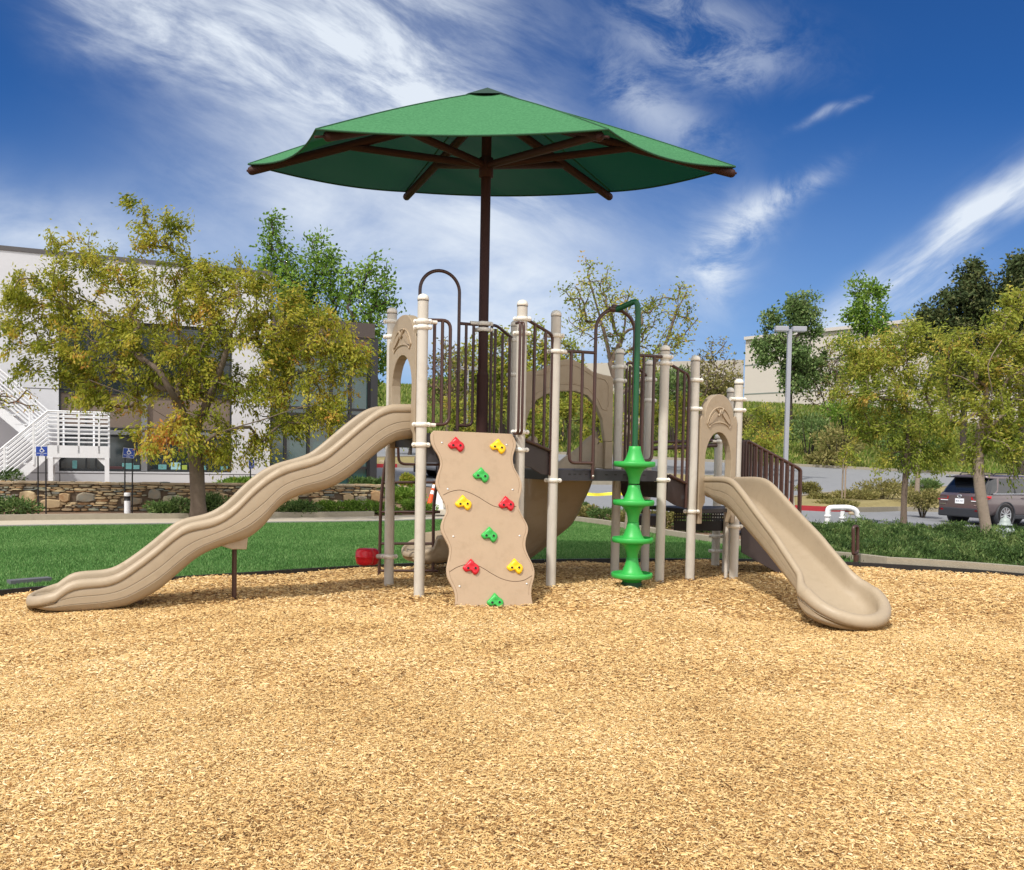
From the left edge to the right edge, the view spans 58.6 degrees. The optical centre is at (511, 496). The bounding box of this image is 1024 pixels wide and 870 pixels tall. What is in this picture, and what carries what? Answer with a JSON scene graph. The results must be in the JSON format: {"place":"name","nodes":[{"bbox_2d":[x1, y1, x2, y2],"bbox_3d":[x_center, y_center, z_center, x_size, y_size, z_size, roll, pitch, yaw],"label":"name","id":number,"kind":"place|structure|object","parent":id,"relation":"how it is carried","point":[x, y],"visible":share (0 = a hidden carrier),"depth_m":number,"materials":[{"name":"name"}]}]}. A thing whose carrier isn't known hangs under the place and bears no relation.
{"place":"outdoors","nodes":[
{"label":"outdoors","id":0,"kind":"place"},
{"bbox_2d":[0,515,444,524],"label":"sidewalk","id":1,"kind":"structure","parent":0,"point":[25,522],"depth_m":20.28,"materials":[{"name":"concrete"}]},
{"bbox_2d":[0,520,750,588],"bbox_3d":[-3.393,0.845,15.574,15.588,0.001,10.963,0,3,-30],"label":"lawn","id":2,"kind":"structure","parent":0,"point":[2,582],"depth_m":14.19,"materials":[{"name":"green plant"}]},
{"bbox_2d":[7,576,51,584],"bbox_3d":[-5.650,0.999,10.691,0.140,0.070,0.447,3,3,43],"label":"border timber","id":3,"kind":"object","parent":2,"relation":"on","point":[26,580],"visible":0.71,"depth_m":10.65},
{"bbox_2d":[377,457,414,463],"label":"planting island","id":4,"kind":"structure","parent":0,"point":[407,459],"depth_m":44.48,"materials":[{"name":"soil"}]},
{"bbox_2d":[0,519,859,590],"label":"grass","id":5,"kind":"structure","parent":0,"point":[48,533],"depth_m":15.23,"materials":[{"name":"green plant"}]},
{"bbox_2d":[1,387,1017,564],"bbox_3d":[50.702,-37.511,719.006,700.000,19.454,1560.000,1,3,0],"label":"ground","id":6,"kind":"structure","parent":0,"point":[428,489],"depth_m":61.27,"materials":[{"name":"soil"}]},
{"bbox_2d":[0,467,27,480],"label":"planter shrub","id":7,"kind":"object","parent":6,"relation":"on","point":[5,473],"visible":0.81,"depth_m":25.07,"materials":[{"name":"green plant"}]},
{"bbox_2d":[0,385,39,412],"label":"tree foliage","id":8,"kind":"object","parent":6,"relation":"on","point":[16,401],"visible":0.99,"depth_m":21.47,"materials":[{"name":"green plant"}]},
{"bbox_2d":[0,494,45,514],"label":"planter shrub","id":9,"kind":"object","parent":6,"relation":"on","point":[13,502],"visible":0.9,"depth_m":20.88,"materials":[{"name":"green plant"}]},
{"bbox_2d":[36,446,47,513],"bbox_3d":[-11.320,-0.362,21.984,0.260,1.680,0.065,0,3,-19],"label":"parking sign","id":10,"kind":"object","parent":6,"relation":"on","point":[41,450],"visible":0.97,"depth_m":21.97,"materials":[{"name":"blue metal"}]},
{"bbox_2d":[0,369,109,481],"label":"metal staircase","id":11,"kind":"structure","parent":6,"relation":"on","point":[30,432],"depth_m":25.72,"materials":[{"name":"white metal"}]},
{"bbox_2d":[124,493,130,512],"bbox_3d":[-9.145,0.247,21.705,0.148,0.668,0.148,1,3,0],"label":"bollard","id":12,"kind":"object","parent":6,"relation":"on","point":[127,505],"visible":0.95,"depth_m":21.65,"materials":[{"name":"white metal"}]},
{"bbox_2d":[123,448,134,512],"bbox_3d":[-9.452,-0.358,22.511,0.280,1.669,0.065,0,3,-19],"label":"parking sign","id":13,"kind":"object","parent":6,"relation":"on","point":[128,452],"visible":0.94,"depth_m":22.48,"materials":[{"name":"blue metal"}]},
{"bbox_2d":[142,499,178,512],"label":"planter shrub","id":14,"kind":"object","parent":6,"relation":"on","point":[156,507],"visible":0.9,"depth_m":20.91,"materials":[{"name":"green plant"}]},
{"bbox_2d":[163,495,189,512],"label":"planter shrub","id":15,"kind":"object","parent":6,"relation":"on","point":[178,501],"visible":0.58,"depth_m":21.10,"materials":[{"name":"green plant"}]},
{"bbox_2d":[0,511,373,520],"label":"curb","id":16,"kind":"structure","parent":6,"relation":"on","point":[10,517],"depth_m":20.60,"materials":[{"name":"concrete"}]},
{"bbox_2d":[0,245,377,483],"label":"office building","id":17,"kind":"structure","parent":6,"relation":"on","point":[80,469],"depth_m":28.46,"materials":[{"name":"white paint"}]},
{"bbox_2d":[59,434,230,471],"bbox_3d":[-11.425,-1.338,28.686,5.033,1.100,0.101,0,3,-24],"label":"window","id":18,"kind":"structure","parent":17,"relation":"in","point":[116,460],"depth_m":28.34,"materials":[{"name":"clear glass"}]},
{"bbox_2d":[59,318,231,395],"bbox_3d":[-11.370,-4.295,28.557,5.033,2.140,0.101,0,3,-24],"label":"window","id":19,"kind":"structure","parent":17,"relation":"in","point":[115,385],"depth_m":28.46,"materials":[{"name":"grey glass"}]},
{"bbox_2d":[59,390,231,431],"bbox_3d":[-11.401,-2.636,28.629,5.033,1.140,0.101,0,3,-24],"label":"window","id":20,"kind":"structure","parent":17,"relation":"in","point":[154,417],"depth_m":28.49,"materials":[{"name":"grey glass"}]},
{"bbox_2d":[270,346,369,483],"bbox_3d":[-6.470,-2.526,30.934,3.454,5.300,0.350,0,3,-24],"label":"window","id":21,"kind":"structure","parent":17,"relation":"in","point":[296,450],"depth_m":30.99,"materials":[{"name":"black glass"}]},
{"bbox_2d":[0,192,384,516],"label":"shade tree","id":22,"kind":"object","parent":6,"relation":"on","point":[271,353],"visible":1,"depth_m":20.54,"materials":[{"name":"green plant"}]},
{"bbox_2d":[0,481,384,511],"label":"stone wall","id":23,"kind":"structure","parent":6,"relation":"on","point":[74,496],"depth_m":23.13,"materials":[{"name":"brown stone"}]},
{"bbox_2d":[205,491,229,512],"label":"planter shrub","id":24,"kind":"object","parent":6,"relation":"on","point":[213,501],"visible":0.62,"depth_m":21.43,"materials":[{"name":"green plant"}]},
{"bbox_2d":[0,518,442,526],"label":"gutter strip","id":25,"kind":"object","parent":6,"relation":"on","point":[173,523],"visible":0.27,"depth_m":19.32,"materials":[{"name":"grey concrete"}]},
{"bbox_2d":[213,475,252,482],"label":"planter shrub","id":26,"kind":"object","parent":6,"relation":"on","point":[243,479],"visible":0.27,"depth_m":26.26,"materials":[{"name":"green plant"}]},
{"bbox_2d":[245,207,351,320],"bbox_3d":[-7.763,-5.654,33.775,4.443,10.004,2.861,1,3,0],"label":"street tree","id":27,"kind":"object","parent":6,"relation":"on","point":[286,267],"visible":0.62,"depth_m":33.43,"materials":[{"name":"green plant"}]},
{"bbox_2d":[276,498,323,516],"bbox_3d":[-5.244,0.312,22.442,1.278,0.580,0.955,1,3,0],"label":"planter shrub","id":28,"kind":"object","parent":6,"relation":"on","point":[300,505],"visible":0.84,"depth_m":22.30,"materials":[{"name":"green plant"}]},
{"bbox_2d":[316,498,361,511],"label":"planter shrub","id":29,"kind":"object","parent":6,"relation":"on","point":[329,505],"visible":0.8,"depth_m":23.51,"materials":[{"name":"green plant"}]},
{"bbox_2d":[347,475,377,489],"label":"planter shrub","id":30,"kind":"object","parent":6,"relation":"on","point":[362,480],"visible":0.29,"depth_m":27.41,"materials":[{"name":"green plant"}]},
{"bbox_2d":[331,248,406,405],"bbox_3d":[-5.209,-4.694,32.948,2.812,8.553,2.236,3,3,36],"label":"street tree","id":31,"kind":"object","parent":6,"relation":"on","point":[378,306],"visible":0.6,"depth_m":32.63,"materials":[{"name":"green plant"}]},
{"bbox_2d":[355,498,402,514],"bbox_3d":[-3.542,0.304,23.839,1.466,0.495,1.038,1,3,0],"label":"planter shrub","id":32,"kind":"object","parent":6,"relation":"on","point":[366,506],"visible":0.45,"depth_m":23.75,"materials":[{"name":"green plant"}]},
{"bbox_2d":[398,472,414,486],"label":"planter shrub","id":33,"kind":"object","parent":6,"relation":"on","point":[405,476],"visible":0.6,"depth_m":29.91,"materials":[{"name":"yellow plant"}]},
{"bbox_2d":[395,484,428,503],"bbox_3d":[-3.086,-0.032,27.026,1.271,0.740,1.019,1,3,0],"label":"planter shrub","id":34,"kind":"object","parent":6,"relation":"on","point":[403,493],"visible":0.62,"depth_m":26.84,"materials":[{"name":"green plant"}]},
{"bbox_2d":[399,498,438,513],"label":"planter shrub","id":35,"kind":"object","parent":6,"relation":"on","point":[409,504],"visible":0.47,"depth_m":24.16,"materials":[{"name":"green plant"}]},
{"bbox_2d":[427,372,476,420],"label":"hill shrub","id":36,"kind":"object","parent":6,"relation":"on","point":[430,388],"visible":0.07,"depth_m":60.95,"materials":[{"name":"green plant"}]},
{"bbox_2d":[427,336,476,430],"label":"young tree","id":37,"kind":"object","parent":6,"relation":"on","point":[429,385],"visible":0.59,"depth_m":54.62,"materials":[{"name":"green plant"}]},
{"bbox_2d":[438,392,475,431],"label":"hill shrub","id":38,"kind":"object","parent":6,"relation":"on","point":[452,422],"visible":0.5,"depth_m":51.72,"materials":[{"name":"green plant"}]},
{"bbox_2d":[443,333,499,418],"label":"young tree","id":39,"kind":"object","parent":6,"relation":"on","point":[469,357],"visible":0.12,"depth_m":59.51,"materials":[{"name":"green plant"}]},
{"bbox_2d":[466,391,506,432],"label":"hill shrub","id":40,"kind":"object","parent":6,"relation":"on","point":[497,419],"visible":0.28,"depth_m":49.73,"materials":[{"name":"green plant"}]},
{"bbox_2d":[468,325,537,432],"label":"young tree","id":41,"kind":"object","parent":6,"relation":"on","point":[498,375],"visible":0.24,"depth_m":55.48,"materials":[{"name":"green plant"}]},
{"bbox_2d":[0,561,1023,869],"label":"mulch bed","id":42,"kind":"object","parent":6,"relation":"on","point":[660,597],"visible":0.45,"depth_m":5.34,"materials":[{"name":"beige wood"}]},
{"bbox_2d":[26,269,890,630],"bbox_3d":[-0.214,-0.801,11.353,9.277,3.998,5.162,1,3,0],"label":"play structure","id":43,"kind":"object","parent":42,"relation":"on","point":[514,499],"visible":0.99,"depth_m":10.74,"materials":[{"name":"paint"}]},
{"bbox_2d":[246,87,736,432],"bbox_3d":[-0.301,-1.965,11.626,6.150,6.297,4.143,1,3,0],"label":"shade umbrella","id":44,"kind":"object","parent":42,"relation":"on","point":[486,144],"visible":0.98,"depth_m":11.46,"materials":[{"name":"fabric"}]},
{"bbox_2d":[0,558,1023,595],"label":"rubber border edging","id":45,"kind":"object","parent":42,"relation":"on","point":[600,560],"visible":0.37,"depth_m":13.64,"materials":[{"name":"black rubber"}]},
{"bbox_2d":[526,314,562,418],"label":"young tree","id":46,"kind":"object","parent":6,"relation":"on","point":[540,347],"visible":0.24,"depth_m":57.39,"materials":[{"name":"green plant"}]},
{"bbox_2d":[525,399,567,453],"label":"hill shrub","id":47,"kind":"object","parent":6,"relation":"on","point":[538,434],"visible":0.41,"depth_m":46.77,"materials":[{"name":"green plant"}]},
{"bbox_2d":[538,336,586,441],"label":"young tree","id":48,"kind":"object","parent":6,"relation":"on","point":[566,343],"visible":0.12,"depth_m":60.57,"materials":[{"name":"green plant"}]},
{"bbox_2d":[535,392,595,454],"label":"hill shrub","id":49,"kind":"object","parent":6,"relation":"on","point":[562,410],"visible":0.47,"depth_m":48.67,"materials":[{"name":"green plant"}]},
{"bbox_2d":[577,504,598,518],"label":"planter shrub","id":50,"kind":"object","parent":6,"relation":"on","point":[581,513],"visible":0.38,"depth_m":23.33,"materials":[{"name":"green plant"}]},
{"bbox_2d":[568,395,613,442],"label":"hill shrub","id":51,"kind":"object","parent":6,"relation":"on","point":[588,408],"visible":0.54,"depth_m":47.73,"materials":[{"name":"green plant"}]},
{"bbox_2d":[586,505,624,519],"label":"planter shrub","id":52,"kind":"object","parent":6,"relation":"on","point":[601,513],"visible":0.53,"depth_m":22.30,"materials":[{"name":"green plant"}]},
{"bbox_2d":[613,412,639,528],"bbox_3d":[2.507,-0.659,20.244,1.174,3.002,1.006,1,3,0],"label":"hedge tree","id":53,"kind":"object","parent":6,"relation":"on","point":[626,521],"visible":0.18,"depth_m":20.21,"materials":[{"name":"green plant"}]},
{"bbox_2d":[550,251,707,468],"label":"sparse tree","id":54,"kind":"object","parent":6,"relation":"on","point":[584,321],"visible":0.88,"depth_m":43.58,"materials":[{"name":"green plant"}]},
{"bbox_2d":[613,348,669,409],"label":"young tree","id":55,"kind":"object","parent":6,"relation":"on","point":[646,359],"visible":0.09,"depth_m":61.65,"materials":[{"name":"green plant"}]},
{"bbox_2d":[641,509,685,528],"bbox_3d":[3.636,0.518,21.554,1.471,0.582,1.112,1,3,0],"label":"planter shrub","id":56,"kind":"object","parent":6,"relation":"on","point":[670,516],"visible":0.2,"depth_m":21.35,"materials":[{"name":"green plant"}]},
{"bbox_2d":[584,360,743,394],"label":"wing building","id":57,"kind":"structure","parent":6,"relation":"on","point":[603,368],"depth_m":95.72,"materials":[{"name":"white paint"}]},
{"bbox_2d":[654,397,685,438],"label":"hill shrub","id":58,"kind":"object","parent":6,"relation":"on","point":[656,418],"visible":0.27,"depth_m":48.73,"materials":[{"name":"green plant"}]},
{"bbox_2d":[655,364,701,444],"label":"young tree","id":59,"kind":"object","parent":6,"relation":"on","point":[672,381],"visible":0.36,"depth_m":59.32,"materials":[{"name":"green plant"}]},
{"bbox_2d":[667,390,706,459],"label":"hill shrub","id":60,"kind":"object","parent":6,"relation":"on","point":[680,413],"visible":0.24,"depth_m":45.80,"materials":[{"name":"green plant"}]},
{"bbox_2d":[378,382,1021,474],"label":"slope grass","id":61,"kind":"structure","parent":6,"relation":"on","point":[709,454],"depth_m":63.01,"materials":[{"name":"green plant"}]},
{"bbox_2d":[678,349,730,406],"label":"young tree","id":62,"kind":"object","parent":6,"relation":"on","point":[707,368],"visible":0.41,"depth_m":59.59,"materials":[{"name":"green plant"}]},
{"bbox_2d":[693,336,743,396],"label":"young tree","id":63,"kind":"object","parent":6,"relation":"on","point":[734,363],"visible":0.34,"depth_m":61.55,"materials":[{"name":"green plant"}]},
{"bbox_2d":[699,370,743,438],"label":"hill shrub","id":64,"kind":"object","parent":6,"relation":"on","point":[728,379],"visible":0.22,"depth_m":60.84,"materials":[{"name":"green plant"}]},
{"bbox_2d":[715,407,763,440],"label":"hill shrub","id":65,"kind":"object","parent":6,"relation":"on","point":[745,421],"visible":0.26,"depth_m":51.73,"materials":[{"name":"green plant"}]},
{"bbox_2d":[742,400,793,438],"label":"hill shrub","id":66,"kind":"object","parent":6,"relation":"on","point":[770,418],"visible":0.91,"depth_m":50.73,"materials":[{"name":"green plant"}]},
{"bbox_2d":[751,428,789,464],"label":"hill shrub","id":67,"kind":"object","parent":6,"relation":"on","point":[767,444],"visible":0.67,"depth_m":47.76,"materials":[{"name":"green plant"}]},
{"bbox_2d":[743,285,833,435],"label":"hill tree","id":68,"kind":"object","parent":6,"relation":"on","point":[804,370],"visible":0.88,"depth_m":65.23,"materials":[{"name":"green plant"}]},
{"bbox_2d":[774,326,806,482],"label":"light pole","id":69,"kind":"object","parent":6,"relation":"on","point":[788,374],"visible":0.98,"depth_m":43.72,"materials":[{"name":"metal"}]},
{"bbox_2d":[558,452,1023,475],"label":"roadside curb","id":70,"kind":"structure","parent":6,"relation":"on","point":[802,465],"depth_m":56.36,"materials":[{"name":"concrete"}]},
{"bbox_2d":[574,517,1023,572],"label":"garden edging curb","id":71,"kind":"structure","parent":6,"relation":"on","point":[867,558],"depth_m":14.17,"materials":[{"name":"concrete"}]},
{"bbox_2d":[789,410,833,453],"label":"slope bush","id":72,"kind":"object","parent":6,"relation":"on","point":[812,426],"visible":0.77,"depth_m":59.61,"materials":[{"name":"green plant"}]},
{"bbox_2d":[793,341,854,434],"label":"young tree","id":73,"kind":"object","parent":6,"relation":"on","point":[837,377],"visible":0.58,"depth_m":65.56,"materials":[{"name":"green plant"}]},
{"bbox_2d":[802,449,846,466],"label":"slope bush","id":74,"kind":"object","parent":6,"relation":"on","point":[826,457],"visible":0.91,"depth_m":56.35,"materials":[{"name":"green plant"}]},
{"bbox_2d":[809,421,867,462],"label":"slope bush","id":75,"kind":"object","parent":6,"relation":"on","point":[826,439],"visible":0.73,"depth_m":56.78,"materials":[{"name":"green plant"}]},
{"bbox_2d":[824,505,859,521],"bbox_3d":[8.029,0.522,22.192,0.896,0.627,0.163,1,3,0],"label":"backflow pipe","id":76,"kind":"object","parent":6,"relation":"on","point":[830,508],"visible":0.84,"depth_m":22.13,"materials":[{"name":"white metal"}]},
{"bbox_2d":[819,399,880,443],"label":"slope bush","id":77,"kind":"object","parent":6,"relation":"on","point":[833,411],"visible":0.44,"depth_m":63.45,"materials":[{"name":"green plant"}]},
{"bbox_2d":[821,270,901,425],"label":"hill tree","id":78,"kind":"object","parent":6,"relation":"on","point":[866,318],"visible":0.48,"depth_m":67.12,"materials":[{"name":"green plant"}]},
{"bbox_2d":[744,309,1017,422],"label":"hilltop building","id":79,"kind":"structure","parent":6,"relation":"on","point":[759,386],"depth_m":85.49,"materials":[{"name":"paint"}]},
{"bbox_2d":[858,398,927,460],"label":"slope bush","id":80,"kind":"object","parent":6,"relation":"on","point":[876,402],"visible":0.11,"depth_m":59.88,"materials":[{"name":"green plant"}]},
{"bbox_2d":[819,308,968,523],"bbox_3d":[10.046,-2.033,23.908,4.018,5.746,2.201,1,3,0],"label":"roadside tree","id":81,"kind":"object","parent":6,"relation":"on","point":[911,348],"visible":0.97,"depth_m":23.74,"materials":[{"name":"green plant"}]},
{"bbox_2d":[879,428,944,468],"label":"slope bush","id":82,"kind":"object","parent":6,"relation":"on","point":[895,454],"visible":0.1,"depth_m":56.04,"materials":[{"name":"green plant"}]},
{"bbox_2d":[805,512,1023,565],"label":"ground cover","id":83,"kind":"object","parent":6,"relation":"on","point":[952,540],"visible":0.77,"depth_m":16.22,"materials":[{"name":"green plant"}]},
{"bbox_2d":[851,525,858,561],"bbox_3d":[5.450,0.767,14.437,0.112,0.629,0.228,3,3,43],"label":"loop post","id":84,"kind":"object","parent":83,"relation":"on","point":[855,555],"visible":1,"depth_m":14.39,"materials":[{"name":"metal"}]},
{"bbox_2d":[908,247,1006,464],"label":"hill tree","id":85,"kind":"object","parent":6,"relation":"on","point":[966,301],"visible":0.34,"depth_m":58.90,"materials":[{"name":"green plant"}]},
{"bbox_2d":[917,281,1023,532],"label":"roadside tree","id":86,"kind":"object","parent":6,"relation":"on","point":[1002,429],"visible":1,"depth_m":18.11,"materials":[{"name":"green plant"}]},
{"bbox_2d":[978,248,1023,474],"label":"hill tree","id":87,"kind":"object","parent":6,"relation":"on","point":[1014,269],"visible":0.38,"depth_m":56.28,"materials":[{"name":"green plant"}]},
{"bbox_2d":[997,515,1014,535],"bbox_3d":[9.520,0.685,17.639,0.321,0.639,0.296,-1,4,-45],"label":"fire hydrant","id":88,"kind":"object","parent":6,"relation":"on","point":[1005,521],"visible":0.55,"depth_m":17.56,"materials":[{"name":"metal"}]},
{"bbox_2d":[0,0,1023,397],"label":"sky","id":89,"kind":"structure","parent":0,"point":[884,139],"materials":[{"name":"blue"}]},
{"bbox_2d":[377,447,1023,527],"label":"parking lot","id":90,"kind":"structure","parent":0,"point":[828,479],"depth_m":43.46,"materials":[{"name":"grey asphalt"}]},
{"bbox_2d":[413,456,437,475],"bbox_3d":[-1.659,-1.389,37.529,4.540,1.412,1.824,0,3,-19],"label":"parked car","id":91,"kind":"object","parent":90,"relation":"on","point":[431,470],"visible":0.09,"depth_m":37.30,"materials":[{"name":"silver metal"}]},
{"bbox_2d":[591,473,723,484],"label":"island curb","id":92,"kind":"structure","parent":90,"relation":"on","point":[601,482],"depth_m":37.63,"materials":[{"name":"concrete"}]},
{"bbox_2d":[795,505,851,511],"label":"red painted curb","id":93,"kind":"structure","parent":90,"relation":"on","point":[813,508],"depth_m":30.41,"materials":[{"name":"paint"}]},
{"bbox_2d":[793,486,946,511],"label":"island curb","id":94,"kind":"structure","parent":90,"relation":"on","point":[874,509],"depth_m":34.89,"materials":[{"name":"concrete"}]},
{"bbox_2d":[907,488,940,517],"bbox_3d":[14.851,0.245,33.036,1.491,1.139,1.064,1,3,0],"label":"planter shrub","id":95,"kind":"object","parent":90,"relation":"on","point":[916,497],"visible":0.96,"depth_m":32.90,"materials":[{"name":"green plant"}]},
{"bbox_2d":[938,472,1023,524],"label":"parked suv","id":96,"kind":"object","parent":90,"relation":"on","point":[957,500],"visible":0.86,"depth_m":30.53,"materials":[{"name":"paint"}]},
{"bbox_2d":[794,487,945,507],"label":"planting island","id":97,"kind":"structure","parent":0,"point":[895,501],"depth_m":35.22,"materials":[{"name":"soil"}]},
{"bbox_2d":[794,481,822,493],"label":"planter shrub","id":98,"kind":"object","parent":97,"relation":"on","point":[808,487],"visible":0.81,"depth_m":37.83,"materials":[{"name":"green plant"}]},
{"bbox_2d":[806,491,834,499],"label":"planter shrub","id":99,"kind":"object","parent":97,"relation":"on","point":[815,495],"visible":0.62,"depth_m":34.84,"materials":[{"name":"green plant"}]},
{"bbox_2d":[811,496,860,510],"bbox_3d":[11.362,0.311,32.235,1.832,0.625,1.250,1,3,0],"label":"planter shrub","id":100,"kind":"object","parent":97,"relation":"on","point":[839,501],"visible":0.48,"depth_m":32.03,"materials":[{"name":"green plant"}]},
{"bbox_2d":[832,443,860,498],"bbox_3d":[12.563,-0.718,33.971,1.092,2.506,0.833,0,3,-24],"label":"sapling","id":101,"kind":"object","parent":97,"relation":"on","point":[845,457],"visible":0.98,"depth_m":33.93,"materials":[{"name":"green plant"}]},
{"bbox_2d":[830,487,880,499],"bbox_3d":[13.629,0.038,36.033,1.948,0.807,1.569,1,3,0],"label":"planter shrub","id":102,"kind":"object","parent":97,"relation":"on","point":[862,494],"visible":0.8,"depth_m":35.77,"materials":[{"name":"green plant"}]},
{"bbox_2d":[850,478,914,498],"bbox_3d":[15.136,-0.152,37.022,2.660,1.236,2.122,1,3,0],"label":"planter shrub","id":103,"kind":"object","parent":97,"relation":"on","point":[888,487],"visible":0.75,"depth_m":36.73,"materials":[{"name":"green plant"}]},
{"bbox_2d":[904,424,932,503],"bbox_3d":[15.918,-1.167,35.971,1.221,3.664,1.099,2,3,27],"label":"young street tree","id":104,"kind":"object","parent":97,"relation":"on","point":[917,484],"visible":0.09,"depth_m":35.92,"materials":[{"name":"green plant"}]},
{"bbox_2d":[908,477,943,493],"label":"planter shrub","id":105,"kind":"object","parent":97,"relation":"on","point":[927,483],"visible":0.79,"depth_m":38.30,"materials":[{"name":"green plant"}]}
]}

